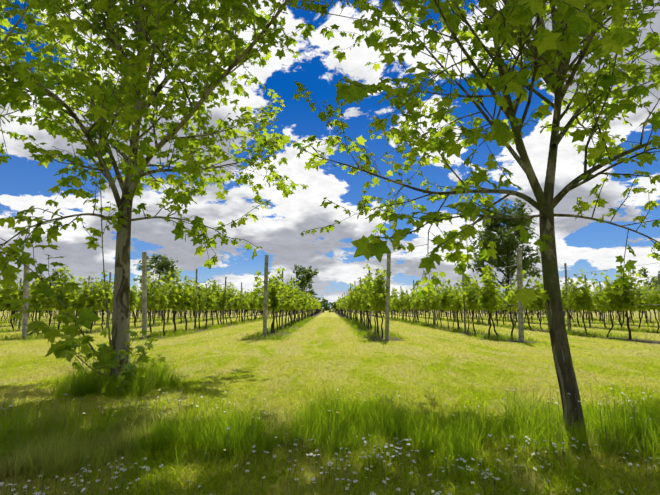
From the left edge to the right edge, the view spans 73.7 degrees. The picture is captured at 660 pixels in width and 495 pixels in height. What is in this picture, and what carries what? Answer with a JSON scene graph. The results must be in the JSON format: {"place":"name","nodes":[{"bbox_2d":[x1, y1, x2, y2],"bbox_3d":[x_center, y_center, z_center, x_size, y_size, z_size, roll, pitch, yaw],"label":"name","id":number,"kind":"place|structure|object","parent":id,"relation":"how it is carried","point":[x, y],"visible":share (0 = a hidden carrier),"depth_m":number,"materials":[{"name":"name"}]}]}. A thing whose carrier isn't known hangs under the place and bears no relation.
{"place":"outdoors","nodes":[
{"label":"outdoors","id":0,"kind":"place"},
{"bbox_2d":[0,308,659,494],"bbox_3d":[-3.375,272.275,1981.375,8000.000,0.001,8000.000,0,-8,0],"label":"ground","id":1,"kind":"structure","parent":0,"point":[325,314],"depth_m":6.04,"materials":[{"name":"green plant"}]},
{"bbox_2d":[34,268,65,287],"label":"tree","id":2,"kind":"object","parent":1,"relation":"on","point":[53,278],"visible":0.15,"depth_m":103.36,"materials":[{"name":"green plant"}]},
{"bbox_2d":[0,0,107,155],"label":"plane tree","id":3,"kind":"object","parent":1,"relation":"on","point":[9,35],"visible":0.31,"depth_m":7.89,"materials":[{"name":"green plant"}]},
{"bbox_2d":[133,253,178,289],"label":"tree","id":4,"kind":"object","parent":1,"relation":"on","point":[165,263],"visible":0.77,"depth_m":94.62,"materials":[{"name":"green plant"}]},
{"bbox_2d":[0,0,441,393],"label":"plane tree","id":5,"kind":"object","parent":1,"relation":"on","point":[127,102],"visible":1,"depth_m":4.71,"materials":[{"name":"green plant"}]},
{"bbox_2d":[292,264,318,295],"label":"tree","id":6,"kind":"object","parent":1,"relation":"on","point":[307,277],"visible":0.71,"depth_m":110.87,"materials":[{"name":"green plant"}]},
{"bbox_2d":[0,294,656,312],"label":"trees","id":7,"kind":"object","parent":1,"relation":"on","point":[325,306],"visible":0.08,"depth_m":79.90,"materials":[{"name":"green plant"}]},
{"bbox_2d":[0,264,659,339],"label":"vines","id":8,"kind":"object","parent":1,"relation":"on","point":[487,296],"visible":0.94,"depth_m":15.57,"materials":[{"name":"green plant"}]},
{"bbox_2d":[0,375,659,494],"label":"daisies","id":9,"kind":"object","parent":1,"relation":"on","point":[348,468],"visible":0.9,"depth_m":2.32,"materials":[{"name":"white plant"}]},
{"bbox_2d":[9,248,659,341],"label":"vineyard trellis","id":10,"kind":"object","parent":1,"relation":"on","point":[25,290],"visible":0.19,"depth_m":12.15,"materials":[{"name":"wood"}]},
{"bbox_2d":[113,397,619,461],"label":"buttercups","id":11,"kind":"object","parent":1,"relation":"on","point":[337,425],"visible":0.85,"depth_m":2.62,"materials":[{"name":"yellow"}]},
{"bbox_2d":[292,0,659,434],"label":"plane tree","id":12,"kind":"object","parent":1,"relation":"on","point":[547,54],"visible":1,"depth_m":3.15,"materials":[{"name":"green plant"}]},
{"bbox_2d":[464,197,541,289],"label":"tree","id":13,"kind":"object","parent":1,"relation":"on","point":[507,245],"visible":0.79,"depth_m":71.46,"materials":[{"name":"green plant"}]},
{"bbox_2d":[639,267,659,290],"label":"tree","id":14,"kind":"object","parent":1,"relation":"on","point":[648,282],"visible":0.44,"depth_m":110.22,"materials":[{"name":"green plant"}]},
{"bbox_2d":[0,0,659,307],"label":"sky","id":15,"kind":"structure","parent":0,"point":[588,245],"materials":[{"name":"blue"}]}
]}

